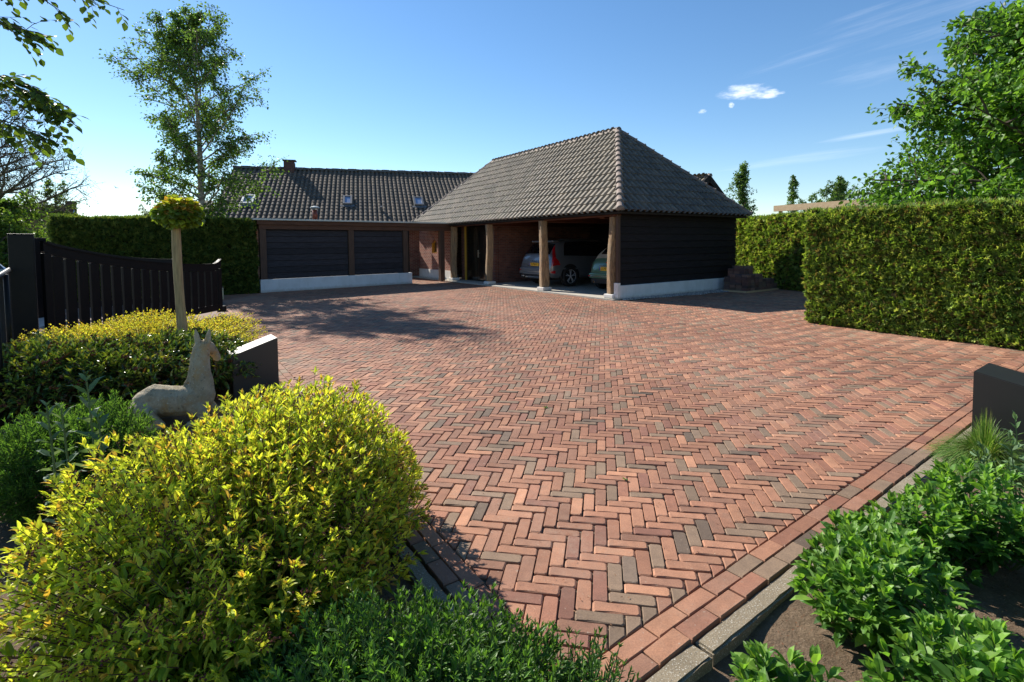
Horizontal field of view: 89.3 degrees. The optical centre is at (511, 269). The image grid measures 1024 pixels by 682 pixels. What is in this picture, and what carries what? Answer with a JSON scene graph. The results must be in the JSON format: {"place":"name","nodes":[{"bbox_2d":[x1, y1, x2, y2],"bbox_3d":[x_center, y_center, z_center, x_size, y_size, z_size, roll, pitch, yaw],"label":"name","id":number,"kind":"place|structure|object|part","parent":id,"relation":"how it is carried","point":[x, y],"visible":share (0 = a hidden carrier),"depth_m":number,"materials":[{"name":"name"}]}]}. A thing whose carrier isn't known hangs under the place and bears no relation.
{"place":"outdoors","nodes":[
{"label":"outdoors","id":0,"kind":"place"},
{"bbox_2d":[38,317,44,327],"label":"sidewalk","id":1,"kind":"structure","parent":0,"point":[41,322],"depth_m":11.11,"materials":[{"name":"grey concrete"}]},
{"bbox_2d":[6,234,38,340],"bbox_3d":[-7.196,0.414,7.646,0.287,1.873,0.287,-3,4,-41],"label":"gate post","id":2,"kind":"object","parent":1,"relation":"on","point":[21,254],"visible":0.78,"depth_m":7.53,"materials":[{"name":"black paint"}]},
{"bbox_2d":[39,241,222,334],"bbox_3d":[-6.818,0.267,9.772,0.074,1.590,4.020,0,3,6],"label":"gate leaf","id":3,"kind":"object","parent":2,"relation":"attached to","point":[208,298],"visible":0.78,"depth_m":8.95,"materials":[{"name":"black paint"}]},
{"bbox_2d":[34,238,46,317],"bbox_3d":[-10.948,0.226,11.921,0.312,1.898,0.312,-1,3,0],"label":"gate post","id":4,"kind":"object","parent":1,"relation":"on","point":[38,252],"visible":0.37,"depth_m":11.84,"materials":[{"name":"black paint"}]},
{"bbox_2d":[47,240,171,308],"bbox_3d":[-9.749,0.100,12.891,2.658,1.670,0.076,-3,4,-41],"label":"gate leaf","id":5,"kind":"object","parent":4,"relation":"attached to","point":[157,260],"visible":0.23,"depth_m":12.82,"materials":[{"name":"black paint"}]},
{"bbox_2d":[0,0,128,167],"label":"beech tree","id":6,"kind":"object","parent":1,"relation":"on","point":[44,104],"visible":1,"depth_m":4.21,"materials":[{"name":"green plant"}]},
{"bbox_2d":[41,302,230,339],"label":"driveway","id":7,"kind":"structure","parent":0,"point":[207,314],"depth_m":11.78,"materials":[{"name":"grey"}]},
{"bbox_2d":[0,320,456,681],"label":"bed soil","id":8,"kind":"structure","parent":0,"point":[6,532],"depth_m":2.63,"materials":[{"name":"brown soil"}]},
{"bbox_2d":[0,268,13,427],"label":"chain link fence","id":9,"kind":"object","parent":8,"relation":"on","point":[6,327],"visible":0.69,"depth_m":6.02,"materials":[{"name":"grey metal"}]},
{"bbox_2d":[34,373,114,528],"bbox_3d":[-2.178,1.007,2.644,0.578,0.949,0.309,0,3,13],"label":"silvery perennial","id":10,"kind":"object","parent":8,"relation":"on","point":[92,414],"visible":0.62,"depth_m":2.62,"materials":[{"name":"green plant"}]},
{"bbox_2d":[0,389,162,525],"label":"fine leaved perennial","id":11,"kind":"object","parent":8,"relation":"on","point":[22,487],"visible":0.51,"depth_m":3.00,"materials":[{"name":"green plant"}]},
{"bbox_2d":[0,325,261,423],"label":"glossy shrub","id":12,"kind":"object","parent":8,"relation":"on","point":[37,369],"visible":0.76,"depth_m":4.99,"materials":[{"name":"green plant"}]},
{"bbox_2d":[17,308,269,342],"bbox_3d":[-4.908,0.905,7.029,2.970,0.797,1.941,-1,3,-13],"label":"golden spirea","id":13,"kind":"object","parent":8,"relation":"on","point":[153,325],"visible":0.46,"depth_m":6.94,"materials":[{"name":"yellow plant"}]},
{"bbox_2d":[128,329,220,430],"bbox_3d":[-3.055,0.969,4.648,0.746,0.848,0.431,-1,3,-15],"label":"foal statue","id":14,"kind":"object","parent":8,"relation":"on","point":[197,393],"visible":0.74,"depth_m":4.59,"materials":[{"name":"stone"}]},
{"bbox_2d":[149,193,205,332],"bbox_3d":[-4.066,0.215,6.377,0.594,2.297,0.618,-1,3,0],"label":"ball headed tree","id":15,"kind":"object","parent":8,"relation":"on","point":[175,213],"visible":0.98,"depth_m":6.30,"materials":[{"name":"green plant"}]},
{"bbox_2d":[0,366,434,681],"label":"golden spirea","id":16,"kind":"object","parent":8,"relation":"on","point":[243,523],"visible":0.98,"depth_m":1.88,"materials":[{"name":"yellow plant"}]},
{"bbox_2d":[228,334,278,399],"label":"sloping block","id":17,"kind":"structure","parent":8,"relation":"on","point":[263,351],"depth_m":5.49,"materials":[{"name":"concrete"}]},
{"bbox_2d":[228,569,610,681],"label":"fine leaved perennial","id":18,"kind":"object","parent":8,"relation":"on","point":[421,641],"visible":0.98,"depth_m":1.55,"materials":[{"name":"green plant"}]},
{"bbox_2d":[0,0,1023,216],"label":"sky","id":19,"kind":"structure","parent":0,"point":[783,88],"materials":[{"name":"blue"}]},
{"bbox_2d":[0,460,1023,681],"bbox_3d":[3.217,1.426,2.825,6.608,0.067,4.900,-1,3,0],"label":"planting soil","id":20,"kind":"structure","parent":0,"point":[799,629],"depth_m":2.12,"materials":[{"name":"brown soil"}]},
{"bbox_2d":[473,617,640,681],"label":"fine leaved perennial","id":21,"kind":"object","parent":20,"relation":"on","point":[591,659],"visible":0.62,"depth_m":1.57,"materials":[{"name":"green plant"}]},
{"bbox_2d":[729,639,846,681],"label":"hydrangea","id":22,"kind":"object","parent":20,"relation":"on","point":[759,664],"visible":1,"depth_m":1.70,"materials":[{"name":"green plant"}]},
{"bbox_2d":[820,508,879,559],"bbox_3d":[1.696,1.341,2.555,0.330,0.302,0.365,-1,3,0],"label":"hydrangea","id":23,"kind":"object","parent":20,"relation":"on","point":[837,519],"visible":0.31,"depth_m":2.58,"materials":[{"name":"green plant"}]},
{"bbox_2d":[787,521,985,679],"bbox_3d":[1.509,1.310,2.113,0.768,0.413,0.740,-1,3,0],"label":"hydrangea","id":24,"kind":"object","parent":20,"relation":"on","point":[869,586],"visible":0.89,"depth_m":2.04,"materials":[{"name":"green plant"}]},
{"bbox_2d":[861,483,988,591],"bbox_3d":[2.015,1.288,2.557,0.580,0.403,0.557,-1,3,0],"label":"hydrangea","id":25,"kind":"object","parent":20,"relation":"on","point":[939,536],"visible":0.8,"depth_m":2.48,"materials":[{"name":"green plant"}]},
{"bbox_2d":[854,604,1023,681],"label":"hydrangea","id":26,"kind":"object","parent":20,"relation":"on","point":[973,655],"visible":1,"depth_m":1.68,"materials":[{"name":"green plant"}]},
{"bbox_2d":[909,455,1023,575],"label":"hydrangea","id":27,"kind":"object","parent":20,"relation":"on","point":[988,503],"visible":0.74,"depth_m":2.56,"materials":[{"name":"green plant"}]},
{"bbox_2d":[922,410,1023,489],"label":"ornamental grass","id":28,"kind":"object","parent":20,"relation":"on","point":[987,437],"depth_m":3.62,"materials":[{"name":"green plant"}]},
{"bbox_2d":[942,474,1023,625],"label":"soil clods","id":29,"kind":"object","parent":20,"relation":"on","point":[1019,590],"visible":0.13,"depth_m":2.34,"materials":[{"name":"brown soil"}]},
{"bbox_2d":[970,410,1023,504],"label":"silvery perennial","id":30,"kind":"object","parent":20,"relation":"on","point":[1010,461],"visible":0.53,"depth_m":3.00,"materials":[{"name":"green plant"}]},
{"bbox_2d":[971,363,1023,453],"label":"sloping block","id":31,"kind":"structure","parent":20,"relation":"on","point":[998,393],"depth_m":3.91,"materials":[{"name":"metal"}]},
{"bbox_2d":[1014,547,1023,565],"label":"hydrangea","id":32,"kind":"object","parent":20,"relation":"on","point":[1020,550],"visible":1,"depth_m":2.36,"materials":[{"name":"green plant"}]},
{"bbox_2d":[223,275,1023,662],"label":"paving","id":33,"kind":"structure","parent":0,"point":[789,397],"depth_m":4.73,"materials":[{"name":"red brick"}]},
{"bbox_2d":[251,206,450,292],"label":"garage","id":34,"kind":"structure","parent":33,"relation":"on","point":[314,251],"depth_m":18.68,"materials":[{"name":"black paint"}]},
{"bbox_2d":[411,127,752,300],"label":"barn","id":35,"kind":"structure","parent":33,"relation":"on","point":[658,223],"depth_m":16.66,"materials":[{"name":"tile"}]},
{"bbox_2d":[432,241,436,252],"bbox_3d":[-3.417,-1.035,23.215,0.143,0.600,0.500,-2,3,-34],"label":"wall lamp","id":36,"kind":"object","parent":35,"relation":"in","point":[434,245],"depth_m":23.38,"materials":[{"name":"yellow paint"}]},
{"bbox_2d":[466,226,477,280],"bbox_3d":[-1.648,-0.680,21.410,0.030,2.235,0.886,-2,3,-34],"label":"door","id":37,"kind":"structure","parent":35,"relation":"in","point":[471,231],"depth_m":21.38,"materials":[{"name":"black wood"}]},
{"bbox_2d":[477,225,485,280],"bbox_3d":[-1.158,-0.646,20.640,0.079,2.235,0.886,-2,3,-34],"label":"door","id":38,"kind":"structure","parent":35,"relation":"in","point":[481,232],"depth_m":20.75,"materials":[{"name":"wood"}]},
{"bbox_2d":[519,238,607,285],"bbox_3d":[2.670,-0.340,19.588,4.713,1.703,1.990,-2,3,-34],"label":"parked suv","id":39,"kind":"object","parent":35,"relation":"on","point":[571,260],"visible":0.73,"depth_m":18.29,"materials":[{"name":"silver metal"}]},
{"bbox_3d":[1.024,-0.743,18.446,0.288,0.384,1.396,-2,3,-34],"label":"rear window","id":40,"kind":"part","parent":39,"relation":"part of","materials":[{"name":"black glass"}]},
{"bbox_3d":[2.781,-0.729,18.704,2.542,0.586,0.222,-2,3,-34],"label":"side window","id":41,"kind":"part","parent":39,"relation":"part of","materials":[{"name":"black glass"}]},
{"bbox_2d":[588,247,607,288],"bbox_3d":[4.316,-0.129,16.941,3.630,1.512,1.730,-2,3,-34],"label":"parked city car","id":42,"kind":"object","parent":35,"relation":"on","point":[597,275],"visible":0.23,"depth_m":16.29,"materials":[{"name":"green paint"}]},
{"bbox_2d":[621,289,728,299],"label":"gravel","id":43,"kind":"structure","parent":33,"relation":"on","point":[688,293],"depth_m":15.01,"materials":[{"name":"grey gravel"}]},
{"bbox_2d":[693,173,723,193],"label":"gabled house wing","id":44,"kind":"structure","parent":33,"relation":"on","point":[708,179],"depth_m":23.85,"materials":[{"name":"black tile"}]},
{"bbox_2d":[723,265,778,292],"bbox_3d":[7.532,0.270,16.325,1.800,0.787,0.807,-2,3,-34],"label":"paver stack","id":45,"kind":"object","parent":33,"relation":"on","point":[742,279],"visible":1,"depth_m":15.92,"materials":[{"name":"brown brick"}]},
{"bbox_2d":[797,323,1004,356],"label":"hedge litter","id":46,"kind":"object","parent":33,"relation":"on","point":[878,333],"visible":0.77,"depth_m":8.85,"materials":[{"name":"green plant"}]},
{"bbox_2d":[223,304,1023,681],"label":"border pavers","id":47,"kind":"object","parent":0,"point":[655,644],"visible":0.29,"depth_m":2.44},
{"label":"ground","id":48,"kind":"structure","parent":0,"visible":0},
{"bbox_2d":[20,201,76,239],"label":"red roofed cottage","id":49,"kind":"structure","parent":48,"relation":"on","point":[46,219],"depth_m":60.54,"materials":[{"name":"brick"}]},
{"bbox_2d":[138,203,152,215],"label":"broadleaf tree","id":50,"kind":"object","parent":48,"relation":"on","point":[145,212],"visible":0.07,"depth_m":59.20,"materials":[{"name":"green plant"}]},
{"bbox_2d":[45,212,259,301],"bbox_3d":[-10.791,-0.387,16.039,5.411,2.690,1.686,-2,3,-34],"label":"hedge","id":51,"kind":"object","parent":48,"relation":"on","point":[231,243],"visible":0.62,"depth_m":15.55,"materials":[{"name":"green plant"}]},
{"bbox_2d":[98,0,289,216],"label":"birch","id":52,"kind":"object","parent":48,"relation":"on","point":[192,34],"visible":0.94,"depth_m":17.21,"materials":[{"name":"green plant"}]},
{"bbox_2d":[205,159,475,277],"bbox_3d":[-7.103,-3.130,31.248,18.313,6.380,12.172,-1,3,-16],"label":"farmhouse","id":53,"kind":"object","parent":48,"relation":"on","point":[368,194],"visible":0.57,"depth_m":27.85,"materials":[{"name":"tile"}]},
{"bbox_2d":[221,312,469,641],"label":"kerb","id":54,"kind":"structure","parent":48,"relation":"on","point":[419,570],"depth_m":2.42,"materials":[{"name":"concrete"}]},
{"bbox_2d":[723,161,757,216],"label":"poplar","id":55,"kind":"object","parent":48,"relation":"on","point":[740,182],"visible":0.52,"depth_m":41.54,"materials":[{"name":"green plant"}]},
{"bbox_2d":[785,174,799,212],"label":"poplar","id":56,"kind":"object","parent":48,"relation":"on","point":[793,193],"visible":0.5,"depth_m":49.51,"materials":[{"name":"green plant"}]},
{"bbox_2d":[645,425,971,681],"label":"kerb","id":57,"kind":"structure","parent":48,"relation":"on","point":[713,647],"depth_m":2.08,"materials":[{"name":"concrete"}]},
{"bbox_2d":[798,192,824,211],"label":"broadleaf tree","id":58,"kind":"object","parent":48,"relation":"on","point":[811,198],"visible":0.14,"depth_m":43.56,"materials":[{"name":"green plant"}]},
{"bbox_2d":[803,179,861,203],"bbox_3d":[23.759,-3.532,37.826,4.495,6.157,3.644,-1,3,0],"label":"broadleaf tree","id":59,"kind":"object","parent":48,"relation":"on","point":[838,187],"visible":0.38,"depth_m":37.48,"materials":[{"name":"green plant"}]},
{"bbox_2d":[773,198,901,212],"bbox_3d":[14.134,-1.182,21.928,2.596,3.291,4.919,-2,3,-29],"label":"house roof","id":60,"kind":"object","parent":48,"relation":"on","point":[804,206],"visible":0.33,"depth_m":21.94,"materials":[{"name":"ceramic"}]},
{"bbox_2d":[826,175,848,197],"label":"poplar","id":61,"kind":"object","parent":48,"relation":"on","point":[839,179],"visible":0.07,"depth_m":45.63,"materials":[{"name":"green plant"}]},
{"bbox_2d":[735,198,981,290],"bbox_3d":[9.173,-0.611,16.611,1.644,2.652,10.470,-1,3,-11],"label":"hedge","id":62,"kind":"object","parent":48,"relation":"on","point":[770,246],"visible":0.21,"depth_m":16.76,"materials":[{"name":"green plant"}]},
{"bbox_2d":[801,196,1023,350],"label":"hedge","id":63,"kind":"object","parent":48,"relation":"on","point":[953,270],"visible":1,"depth_m":8.15,"materials":[{"name":"green plant"}]},
{"bbox_2d":[838,0,1023,206],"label":"broadleaf tree","id":64,"kind":"object","parent":48,"relation":"on","point":[987,96],"visible":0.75,"depth_m":13.53,"materials":[{"name":"green plant"}]},
{"label":"verge lawn","id":65,"kind":"structure","parent":0,"visible":0},
{"bbox_2d":[0,189,54,268],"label":"broadleaf tree","id":66,"kind":"object","parent":65,"relation":"on","point":[11,212],"visible":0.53,"depth_m":19.06,"materials":[{"name":"green plant"}]},
{"bbox_2d":[0,88,102,231],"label":"bare tree","id":67,"kind":"object","parent":65,"relation":"on","point":[15,163],"visible":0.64,"depth_m":30.40,"materials":[{"name":"brown plant"}]},
{"bbox_2d":[32,179,81,239],"bbox_3d":[-29.620,-2.818,33.764,2.656,6.134,2.720,2,4,37],"label":"broadleaf tree","id":68,"kind":"object","parent":65,"relation":"on","point":[54,190],"visible":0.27,"depth_m":33.65,"materials":[{"name":"green plant"}]}
]}

